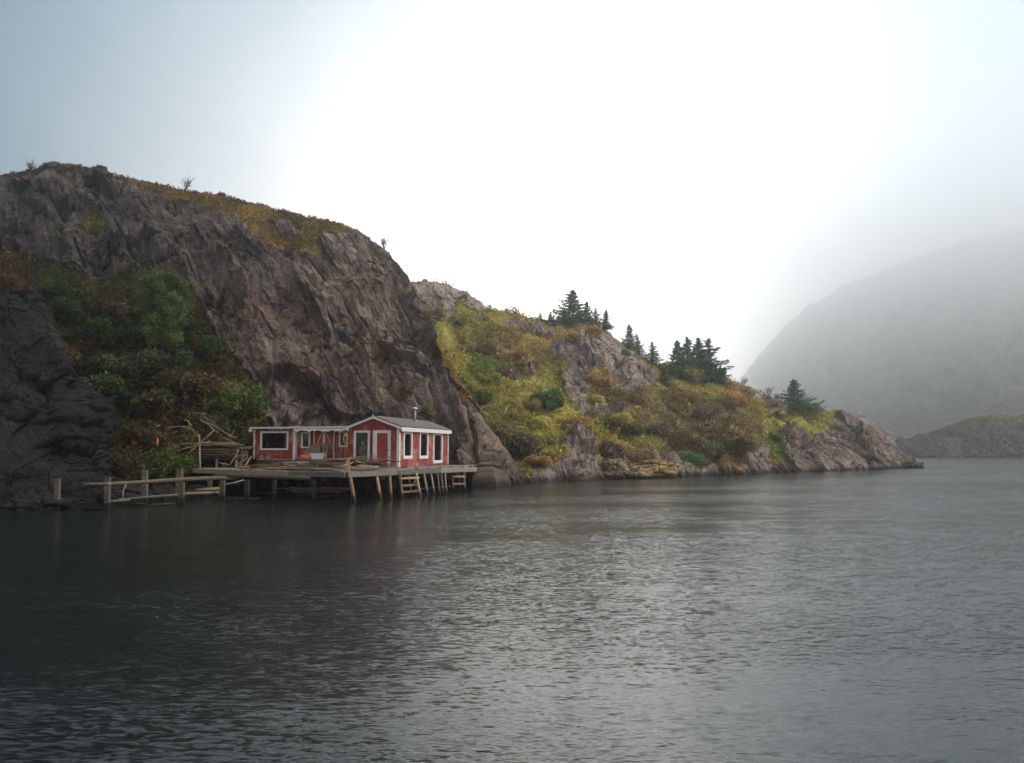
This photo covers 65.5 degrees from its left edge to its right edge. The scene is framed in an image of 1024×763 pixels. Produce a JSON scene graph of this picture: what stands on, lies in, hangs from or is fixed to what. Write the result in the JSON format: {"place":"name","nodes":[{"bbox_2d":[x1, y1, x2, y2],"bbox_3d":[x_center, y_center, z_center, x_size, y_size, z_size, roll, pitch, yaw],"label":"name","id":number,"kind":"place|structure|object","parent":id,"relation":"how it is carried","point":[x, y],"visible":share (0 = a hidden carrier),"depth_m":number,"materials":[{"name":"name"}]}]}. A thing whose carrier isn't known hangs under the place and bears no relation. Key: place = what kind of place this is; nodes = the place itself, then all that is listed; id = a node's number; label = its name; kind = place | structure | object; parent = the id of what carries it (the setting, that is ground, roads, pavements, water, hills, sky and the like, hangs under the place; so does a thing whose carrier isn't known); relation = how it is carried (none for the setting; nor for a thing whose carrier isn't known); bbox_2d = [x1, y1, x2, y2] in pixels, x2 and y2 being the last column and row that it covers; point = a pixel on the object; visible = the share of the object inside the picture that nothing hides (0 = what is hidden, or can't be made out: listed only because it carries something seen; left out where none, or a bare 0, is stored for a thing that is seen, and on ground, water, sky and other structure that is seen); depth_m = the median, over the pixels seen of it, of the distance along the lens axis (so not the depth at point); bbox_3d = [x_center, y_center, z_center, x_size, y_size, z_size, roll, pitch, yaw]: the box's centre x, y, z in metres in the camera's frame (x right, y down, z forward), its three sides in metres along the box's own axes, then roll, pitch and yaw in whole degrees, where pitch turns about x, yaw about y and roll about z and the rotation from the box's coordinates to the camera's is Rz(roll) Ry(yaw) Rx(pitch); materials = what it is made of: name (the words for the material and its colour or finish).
{"place":"outdoors","nodes":[
{"label":"outdoors","id":0,"kind":"place"},
{"bbox_2d":[0,259,126,502],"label":"dark slab","id":1,"kind":"structure","parent":0,"point":[59,419],"depth_m":37.62,"materials":[{"name":"stone"}]},
{"bbox_2d":[0,256,40,294],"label":"bush","id":2,"kind":"object","parent":1,"relation":"on","point":[11,284],"visible":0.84,"depth_m":42.67,"materials":[{"name":"brown plant"}]},
{"bbox_2d":[0,263,299,492],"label":"gully slope","id":3,"kind":"structure","parent":0,"point":[238,487],"depth_m":44.05,"materials":[{"name":"soil"}]},
{"bbox_2d":[39,277,74,298],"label":"shrub","id":4,"kind":"object","parent":3,"relation":"on","point":[59,288],"visible":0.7,"depth_m":57.68,"materials":[{"name":"green plant"}]},
{"bbox_2d":[47,295,93,324],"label":"shrub","id":5,"kind":"object","parent":3,"relation":"on","point":[66,306],"visible":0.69,"depth_m":55.28,"materials":[{"name":"green plant"}]},
{"bbox_2d":[64,343,83,365],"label":"shrub","id":6,"kind":"object","parent":3,"relation":"on","point":[75,354],"visible":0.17,"depth_m":50.37,"materials":[{"name":"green plant"}]},
{"bbox_2d":[75,350,110,373],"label":"shrub","id":7,"kind":"object","parent":3,"relation":"on","point":[92,363],"visible":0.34,"depth_m":50.47,"materials":[{"name":"green plant"}]},
{"bbox_2d":[83,371,126,404],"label":"shrub","id":8,"kind":"object","parent":3,"relation":"on","point":[108,386],"visible":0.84,"depth_m":46.81,"materials":[{"name":"green plant"}]},
{"bbox_2d":[78,316,142,346],"bbox_3d":[-27.295,-3.232,54.984,4.852,2.844,3.339,-1,-5,10],"label":"shrub","id":9,"kind":"object","parent":3,"relation":"on","point":[104,326],"visible":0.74,"depth_m":54.17,"materials":[{"name":"green plant"}]},
{"bbox_2d":[94,295,132,318],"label":"shrub","id":10,"kind":"object","parent":3,"relation":"on","point":[108,307],"visible":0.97,"depth_m":56.85,"materials":[{"name":"brown plant"}]},
{"bbox_2d":[106,445,142,472],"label":"shrub","id":11,"kind":"object","parent":3,"relation":"on","point":[122,461],"visible":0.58,"depth_m":40.36,"materials":[{"name":"green plant"}]},
{"bbox_2d":[96,345,169,377],"bbox_3d":[-24.215,-0.878,50.616,3.984,2.972,3.818,-2,-5,21],"label":"shrub","id":12,"kind":"object","parent":3,"relation":"on","point":[128,366],"visible":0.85,"depth_m":50.06,"materials":[{"name":"green plant"}]},
{"bbox_2d":[119,418,172,450],"bbox_3d":[-20.201,3.098,43.655,4.145,2.318,2.456,-2,-5,24],"label":"shrub","id":13,"kind":"object","parent":3,"relation":"on","point":[129,433],"visible":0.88,"depth_m":42.96,"materials":[{"name":"brown plant"}]},
{"bbox_2d":[0,248,298,486],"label":"undergrowth","id":14,"kind":"object","parent":3,"relation":"on","point":[127,322],"visible":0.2,"depth_m":49.60,"materials":[{"name":"green plant"}]},
{"bbox_2d":[126,387,177,417],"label":"shrub","id":15,"kind":"object","parent":3,"relation":"on","point":[152,400],"visible":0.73,"depth_m":45.77,"materials":[{"name":"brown plant"}]},
{"bbox_2d":[129,456,179,483],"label":"shrub","id":16,"kind":"object","parent":3,"relation":"on","point":[155,473],"visible":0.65,"depth_m":39.85,"materials":[{"name":"green plant"}]},
{"bbox_2d":[131,269,195,351],"bbox_3d":[-23.157,-4.422,53.209,3.848,6.204,4.136,0,-5,0],"label":"bush","id":17,"kind":"object","parent":3,"relation":"on","point":[158,327],"visible":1,"depth_m":52.56,"materials":[{"name":"green plant"}]},
{"bbox_2d":[145,443,183,457],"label":"shrub","id":18,"kind":"object","parent":3,"relation":"on","point":[174,448],"visible":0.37,"depth_m":42.58,"materials":[{"name":"green plant"}]},
{"bbox_2d":[138,347,201,374],"bbox_3d":[-22.068,-1.065,51.428,3.922,2.299,2.699,0,-5,-2],"label":"shrub","id":19,"kind":"object","parent":3,"relation":"on","point":[182,358],"visible":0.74,"depth_m":50.65,"materials":[{"name":"green plant"}]},
{"bbox_2d":[149,451,199,478],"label":"shrub","id":20,"kind":"object","parent":3,"relation":"on","point":[182,460],"visible":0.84,"depth_m":40.53,"materials":[{"name":"green plant"}]},
{"bbox_2d":[149,363,237,395],"bbox_3d":[-19.599,0.262,49.370,5.314,2.731,3.175,2,-5,-24],"label":"shrub","id":21,"kind":"object","parent":3,"relation":"on","point":[177,383],"visible":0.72,"depth_m":48.39,"materials":[{"name":"green plant"}]},
{"bbox_2d":[172,334,225,357],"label":"shrub","id":22,"kind":"object","parent":3,"relation":"on","point":[208,345],"visible":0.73,"depth_m":52.53,"materials":[{"name":"green plant"}]},
{"bbox_2d":[183,410,229,430],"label":"shrub","id":23,"kind":"object","parent":3,"relation":"on","point":[217,419],"visible":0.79,"depth_m":46.20,"materials":[{"name":"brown plant"}]},
{"bbox_2d":[197,455,248,480],"bbox_3d":[-15.995,4.839,43.298,2.952,1.650,1.260,0,-5,0],"label":"trestle","id":24,"kind":"object","parent":3,"relation":"on","point":[236,458],"visible":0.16,"depth_m":42.74,"materials":[{"name":"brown wood"}]},
{"bbox_2d":[195,376,259,407],"bbox_3d":[-17.626,0.921,49.833,4.155,2.640,3.381,2,-5,-20],"label":"shrub","id":25,"kind":"object","parent":3,"relation":"on","point":[219,385],"visible":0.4,"depth_m":48.57,"materials":[{"name":"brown plant"}]},
{"bbox_2d":[200,384,270,421],"bbox_3d":[-16.942,1.680,48.790,4.144,3.214,3.763,2,-5,-24],"label":"shrub","id":26,"kind":"object","parent":3,"relation":"on","point":[241,402],"visible":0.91,"depth_m":48.17,"materials":[{"name":"green plant"}]},
{"bbox_2d":[0,161,531,486],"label":"cliff","id":27,"kind":"structure","parent":0,"point":[294,329],"depth_m":64.09,"materials":[{"name":"stone"}]},
{"bbox_2d":[1,163,503,445],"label":"heath","id":28,"kind":"object","parent":27,"relation":"on","point":[123,284],"visible":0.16,"depth_m":69.65,"materials":[{"name":"brown plant"}]},
{"bbox_2d":[81,217,105,234],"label":"shrub","id":29,"kind":"object","parent":28,"relation":"on","point":[87,228],"visible":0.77,"depth_m":70.03,"materials":[{"name":"green plant"}]},
{"bbox_2d":[420,403,435,418],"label":"shrub","id":30,"kind":"object","parent":27,"relation":"on","point":[427,411],"visible":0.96,"depth_m":54.61,"materials":[{"name":"green plant"}]},
{"bbox_2d":[0,458,1023,762],"bbox_3d":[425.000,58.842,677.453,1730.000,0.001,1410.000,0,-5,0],"label":"water","id":31,"kind":"structure","parent":0,"point":[862,616],"depth_m":10.70,"materials":[{"name":"black liquid"}]},
{"bbox_2d":[0,498,38,510],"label":"shore rock","id":32,"kind":"object","parent":31,"relation":"in","point":[12,504],"visible":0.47,"depth_m":29.99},
{"bbox_2d":[19,493,76,509],"bbox_3d":[-18.338,5.115,31.083,2.519,1.494,1.804,0,-5,0],"label":"shore rock","id":33,"kind":"object","parent":31,"relation":"in","point":[45,501],"visible":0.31,"depth_m":30.58,"materials":[{"name":"stone"}]},
{"bbox_2d":[54,479,60,508],"bbox_3d":[-17.488,4.577,30.625,0.239,1.673,0.175,0,-5,0],"label":"post","id":34,"kind":"object","parent":31,"relation":"in","point":[57,489],"visible":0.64,"depth_m":30.59,"materials":[{"name":"brown wood"}]},
{"bbox_2d":[97,481,155,502],"bbox_3d":[-17.102,5.217,35.129,2.610,1.611,1.806,0,-5,0],"label":"shore rock","id":35,"kind":"object","parent":31,"relation":"in","point":[133,490],"visible":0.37,"depth_m":34.72,"materials":[{"name":"stone"}]},
{"bbox_2d":[141,470,147,503],"bbox_3d":[-15.457,4.699,33.525,0.268,1.912,0.211,0,-5,0],"label":"post","id":36,"kind":"object","parent":31,"relation":"in","point":[144,487],"visible":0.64,"depth_m":33.46,"materials":[{"name":"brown wood"}]},
{"bbox_2d":[118,493,177,499],"bbox_3d":[-15.099,4.822,33.219,0.135,0.196,2.690,-3,-6,35],"label":"pole","id":37,"kind":"object","parent":36,"relation":"attached to","point":[152,496],"visible":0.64,"depth_m":33.22,"materials":[{"name":"grey wood"}]},
{"bbox_2d":[153,485,175,499],"bbox_3d":[-16.284,5.508,36.674,2.193,1.424,1.616,0,-5,0],"label":"shore rock","id":38,"kind":"object","parent":31,"relation":"in","point":[165,490],"visible":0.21,"depth_m":36.35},
{"bbox_2d":[83,474,316,509],"bbox_3d":[-13.327,4.835,33.955,9.565,1.710,3.102,4,-6,-41],"label":"log rail","id":39,"kind":"object","parent":31,"relation":"in","point":[222,478],"visible":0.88,"depth_m":35.30,"materials":[{"name":"wood"}]},
{"bbox_2d":[193,465,476,501],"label":"wharf","id":40,"kind":"structure","parent":31,"relation":"in","point":[387,473],"depth_m":39.24,"materials":[{"name":"grey wood"}]},
{"bbox_2d":[308,444,330,459],"bbox_3d":[-10.557,3.852,43.707,1.250,0.895,0.426,-1,-5,14],"label":"wash stand","id":41,"kind":"object","parent":40,"relation":"on","point":[315,449],"visible":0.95,"depth_m":43.56,"materials":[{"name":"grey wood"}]},
{"bbox_2d":[249,407,451,466],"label":"fishing shed","id":42,"kind":"structure","parent":40,"relation":"on","point":[409,442],"depth_m":44.26,"materials":[{"name":"red wood"}]},
{"bbox_2d":[260,431,288,449],"bbox_3d":[-13.321,3.324,44.737,1.740,1.050,0.155,-1,-5,14],"label":"window","id":43,"kind":"structure","parent":42,"relation":"in","point":[261,432],"depth_m":44.68,"materials":[{"name":"white paint"}]},
{"bbox_2d":[313,430,334,458],"bbox_3d":[-10.428,3.475,44.145,1.250,1.610,0.071,-1,-5,14],"label":"double door","id":44,"kind":"structure","parent":42,"relation":"in","point":[320,437],"depth_m":44.14,"materials":[{"name":"red paint"}]},
{"bbox_2d":[377,433,388,465],"bbox_3d":[-6.802,3.614,42.046,0.695,1.755,0.105,-1,-5,14],"label":"door","id":45,"kind":"structure","parent":42,"relation":"in","point":[382,438],"depth_m":42.08,"materials":[{"name":"red paint"}]},
{"bbox_2d":[403,431,412,458],"bbox_3d":[-5.650,3.426,43.079,0.085,1.510,1.350,-1,-5,14],"label":"window","id":46,"kind":"structure","parent":42,"relation":"in","point":[407,436],"depth_m":43.17,"materials":[{"name":"white paint"}]},
{"bbox_2d":[419,432,428,458],"bbox_3d":[-5.054,3.625,45.525,0.085,1.560,1.440,-1,-5,14],"label":"window","id":47,"kind":"structure","parent":42,"relation":"in","point":[423,437],"depth_m":45.59,"materials":[{"name":"white paint"}]},
{"bbox_2d":[433,433,442,462],"bbox_3d":[-4.477,3.977,47.880,0.085,1.850,1.670,-1,-5,14],"label":"window","id":48,"kind":"structure","parent":42,"relation":"in","point":[437,437],"depth_m":47.99,"materials":[{"name":"white paint"}]},
{"bbox_2d":[0,0,1023,382],"label":"sky","id":49,"kind":"structure","parent":0,"point":[717,170],"materials":[{"name":"white"}]},
{"bbox_2d":[411,279,916,481],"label":"headland","id":50,"kind":"structure","parent":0,"point":[857,443],"depth_m":85.26,"materials":[{"name":"stone"}]},
{"bbox_2d":[473,388,494,405],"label":"shrub","id":51,"kind":"object","parent":50,"relation":"on","point":[484,396],"visible":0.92,"depth_m":68.53,"materials":[{"name":"green plant"}]},
{"bbox_2d":[472,339,500,355],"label":"shrub","id":52,"kind":"object","parent":50,"relation":"on","point":[486,347],"visible":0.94,"depth_m":81.53,"materials":[{"name":"brown plant"}]},
{"bbox_2d":[472,371,500,384],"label":"shrub","id":53,"kind":"object","parent":50,"relation":"on","point":[490,378],"visible":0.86,"depth_m":74.22,"materials":[{"name":"green plant"}]},
{"bbox_2d":[491,420,523,438],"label":"shrub","id":54,"kind":"object","parent":50,"relation":"on","point":[500,428],"visible":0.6,"depth_m":62.42,"materials":[{"name":"green plant"}]},
{"bbox_2d":[497,365,518,377],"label":"shrub","id":55,"kind":"object","parent":50,"relation":"on","point":[509,372],"visible":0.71,"depth_m":76.27,"materials":[{"name":"brown plant"}]},
{"bbox_2d":[494,396,524,410],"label":"shrub","id":56,"kind":"object","parent":50,"relation":"on","point":[515,403],"visible":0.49,"depth_m":69.94,"materials":[{"name":"green plant"}]},
{"bbox_2d":[500,348,530,360],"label":"shrub","id":57,"kind":"object","parent":50,"relation":"on","point":[518,354],"visible":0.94,"depth_m":81.01,"materials":[{"name":"brown plant"}]},
{"bbox_2d":[500,430,543,458],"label":"shrub","id":58,"kind":"object","parent":50,"relation":"on","point":[523,443],"visible":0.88,"depth_m":57.57,"materials":[{"name":"green plant"}]},
{"bbox_2d":[523,455,552,467],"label":"shrub","id":59,"kind":"object","parent":50,"relation":"on","point":[536,460],"visible":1,"depth_m":56.12,"materials":[{"name":"brown plant"}]},
{"bbox_2d":[531,432,558,446],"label":"shrub","id":60,"kind":"object","parent":50,"relation":"on","point":[543,439],"visible":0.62,"depth_m":62.32,"materials":[{"name":"green plant"}]},
{"bbox_2d":[529,392,564,411],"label":"shrub","id":61,"kind":"object","parent":50,"relation":"on","point":[553,404],"visible":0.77,"depth_m":70.65,"materials":[{"name":"green plant"}]},
{"bbox_2d":[534,290,597,324],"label":"spruce tree","id":62,"kind":"object","parent":50,"relation":"on","point":[573,308],"visible":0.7,"depth_m":94.26,"materials":[{"name":"green plant"}]},
{"bbox_2d":[574,467,591,479],"bbox_3d":[4.364,7.076,59.113,3.254,1.621,2.370,0,-5,0],"label":"shore rock","id":63,"kind":"object","parent":50,"relation":"on","point":[584,474],"visible":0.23,"depth_m":58.45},
{"bbox_2d":[576,301,602,325],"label":"spruce tree","id":64,"kind":"object","parent":50,"relation":"on","point":[588,316],"visible":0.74,"depth_m":94.14,"materials":[{"name":"green plant"}]},
{"bbox_2d":[584,373,617,387],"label":"shrub","id":65,"kind":"object","parent":50,"relation":"on","point":[604,381],"visible":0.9,"depth_m":79.84,"materials":[{"name":"yellow plant"}]},
{"bbox_2d":[598,309,615,330],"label":"spruce tree","id":66,"kind":"object","parent":50,"relation":"on","point":[607,326],"visible":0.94,"depth_m":94.01,"materials":[{"name":"green plant"}]},
{"bbox_2d":[598,439,627,458],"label":"shrub","id":67,"kind":"object","parent":50,"relation":"on","point":[612,450],"visible":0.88,"depth_m":66.39,"materials":[{"name":"brown plant"}]},
{"bbox_2d":[601,388,629,404],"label":"shrub","id":68,"kind":"object","parent":50,"relation":"on","point":[614,396],"visible":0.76,"depth_m":78.19,"materials":[{"name":"brown plant"}]},
{"bbox_2d":[601,459,630,478],"bbox_3d":[7.988,6.872,61.662,2.394,1.780,2.324,0,-5,0],"label":"shore rock","id":69,"kind":"object","parent":50,"relation":"on","point":[617,469],"visible":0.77,"depth_m":60.82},
{"bbox_2d":[613,411,630,426],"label":"shrub","id":70,"kind":"object","parent":50,"relation":"on","point":[623,417],"visible":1,"depth_m":69.65,"materials":[{"name":"yellow plant"}]},
{"bbox_2d":[620,324,643,348],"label":"spruce tree","id":71,"kind":"object","parent":50,"relation":"on","point":[629,342],"visible":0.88,"depth_m":94.75,"materials":[{"name":"green plant"}]},
{"bbox_2d":[620,420,645,435],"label":"shrub","id":72,"kind":"object","parent":50,"relation":"on","point":[633,427],"visible":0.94,"depth_m":72.69,"materials":[{"name":"green plant"}]},
{"bbox_2d":[626,392,650,407],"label":"shrub","id":73,"kind":"object","parent":50,"relation":"on","point":[640,399],"visible":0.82,"depth_m":80.98,"materials":[{"name":"brown plant"}]},
{"bbox_2d":[628,465,653,478],"bbox_3d":[9.512,7.122,62.124,3.327,1.214,2.411,0,-5,0],"label":"shore rock","id":74,"kind":"object","parent":50,"relation":"on","point":[642,472],"visible":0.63,"depth_m":61.23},
{"bbox_2d":[626,450,655,462],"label":"shrub","id":75,"kind":"object","parent":50,"relation":"on","point":[633,456],"visible":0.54,"depth_m":66.33,"materials":[{"name":"brown plant"}]},
{"bbox_2d":[423,279,887,477],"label":"ground cover","id":76,"kind":"object","parent":50,"relation":"on","point":[542,421],"visible":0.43,"depth_m":80.00,"materials":[{"name":"green plant"}]},
{"bbox_2d":[634,459,680,477],"bbox_3d":[11.545,7.118,63.559,3.943,1.843,2.800,0,-5,0],"label":"shore rock","id":77,"kind":"object","parent":50,"relation":"on","point":[663,468],"visible":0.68,"depth_m":62.73,"materials":[{"name":"stone"}]},
{"bbox_2d":[642,342,673,362],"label":"spruce tree","id":78,"kind":"object","parent":50,"relation":"on","point":[653,358],"visible":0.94,"depth_m":95.78,"materials":[{"name":"green plant"}]},
{"bbox_2d":[644,420,672,437],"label":"shrub","id":79,"kind":"object","parent":50,"relation":"on","point":[661,429],"visible":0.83,"depth_m":74.27,"materials":[{"name":"brown plant"}]},
{"bbox_2d":[657,369,680,386],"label":"spruce tree","id":80,"kind":"object","parent":50,"relation":"on","point":[663,378],"visible":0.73,"depth_m":90.43,"materials":[{"name":"green plant"}]},
{"bbox_2d":[661,395,686,410],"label":"shrub","id":81,"kind":"object","parent":50,"relation":"on","point":[673,404],"visible":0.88,"depth_m":84.14,"materials":[{"name":"brown plant"}]},
{"bbox_2d":[662,428,694,449],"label":"shrub","id":82,"kind":"object","parent":50,"relation":"on","point":[676,439],"visible":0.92,"depth_m":72.49,"materials":[{"name":"brown plant"}]},
{"bbox_2d":[665,340,696,372],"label":"spruce tree","id":83,"kind":"object","parent":50,"relation":"on","point":[677,348],"visible":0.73,"depth_m":95.79,"materials":[{"name":"green plant"}]},
{"bbox_2d":[667,357,698,379],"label":"spruce tree","id":84,"kind":"object","parent":50,"relation":"on","point":[680,364],"visible":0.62,"depth_m":94.59,"materials":[{"name":"green plant"}]},
{"bbox_2d":[673,390,701,403],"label":"shrub","id":85,"kind":"object","parent":50,"relation":"on","point":[694,398],"visible":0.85,"depth_m":85.82,"materials":[{"name":"brown plant"}]},
{"bbox_2d":[672,336,710,372],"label":"spruce tree","id":86,"kind":"object","parent":50,"relation":"on","point":[688,354],"visible":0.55,"depth_m":96.26,"materials":[{"name":"green plant"}]},
{"bbox_2d":[677,367,707,383],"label":"shrub","id":87,"kind":"object","parent":50,"relation":"on","point":[694,372],"visible":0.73,"depth_m":94.17,"materials":[{"name":"green plant"}]},
{"bbox_2d":[680,450,707,465],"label":"shrub","id":88,"kind":"object","parent":50,"relation":"on","point":[693,458],"visible":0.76,"depth_m":70.01,"materials":[{"name":"green plant"}]},
{"bbox_2d":[692,337,719,376],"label":"spruce tree","id":89,"kind":"object","parent":50,"relation":"on","point":[698,347],"visible":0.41,"depth_m":96.49,"materials":[{"name":"green plant"}]},
{"bbox_2d":[689,435,724,459],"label":"shrub","id":90,"kind":"object","parent":50,"relation":"on","point":[708,449],"visible":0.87,"depth_m":71.72,"materials":[{"name":"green plant"}]},
{"bbox_2d":[690,402,727,420],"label":"shrub","id":91,"kind":"object","parent":50,"relation":"on","point":[703,412],"visible":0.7,"depth_m":80.79,"materials":[{"name":"brown plant"}]},
{"bbox_2d":[691,337,733,376],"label":"spruce tree","id":92,"kind":"object","parent":50,"relation":"on","point":[709,355],"visible":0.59,"depth_m":96.30,"materials":[{"name":"green plant"}]},
{"bbox_2d":[702,368,727,384],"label":"shrub","id":93,"kind":"object","parent":50,"relation":"on","point":[723,379],"visible":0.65,"depth_m":95.17,"materials":[{"name":"green plant"}]},
{"bbox_2d":[695,412,749,439],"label":"shrub","id":94,"kind":"object","parent":50,"relation":"on","point":[713,425],"visible":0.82,"depth_m":79.28,"materials":[{"name":"brown plant"}]},
{"bbox_2d":[720,389,752,406],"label":"shrub","id":95,"kind":"object","parent":50,"relation":"on","point":[741,398],"visible":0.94,"depth_m":88.70,"materials":[{"name":"brown plant"}]},
{"bbox_2d":[730,432,764,452],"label":"shrub","id":96,"kind":"object","parent":50,"relation":"on","point":[748,442],"visible":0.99,"depth_m":73.93,"materials":[{"name":"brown plant"}]},
{"bbox_2d":[734,418,763,435],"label":"shrub","id":97,"kind":"object","parent":50,"relation":"on","point":[753,427],"visible":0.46,"depth_m":82.47,"materials":[{"name":"brown plant"}]},
{"bbox_2d":[779,378,826,414],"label":"spruce tree","id":98,"kind":"object","parent":50,"relation":"on","point":[794,391],"visible":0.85,"depth_m":96.91,"materials":[{"name":"green plant"}]},
{"bbox_2d":[740,223,1023,441],"bbox_3d":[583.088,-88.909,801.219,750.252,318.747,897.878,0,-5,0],"label":"mountain","id":99,"kind":"structure","parent":0,"point":[927,342],"depth_m":694.00,"materials":[{"name":"stone"}]},
{"bbox_2d":[895,415,1023,457],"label":"islet","id":100,"kind":"object","parent":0,"point":[1004,440],"visible":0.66,"depth_m":199.94,"materials":[{"name":"stone"}]},
{"bbox_2d":[923,413,1023,434],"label":"turf","id":101,"kind":"structure","parent":100,"relation":"on","point":[971,420],"depth_m":215.31,"materials":[{"name":"green plant"}]},
{"bbox_3d":[-16.346,3.622,42.887,2.698,0.056,0.197,-3,-5,1],"label":"board","id":102,"kind":"object","parent":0,"visible":0},
{"bbox_2d":[177,445,239,449],"bbox_3d":[-16.307,3.555,42.821,3.345,0.237,0.225,1,-5,0],"label":"board","id":103,"kind":"object","parent":102,"relation":"on","point":[218,447],"visible":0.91,"depth_m":42.74,"materials":[{"name":"brown wood"}]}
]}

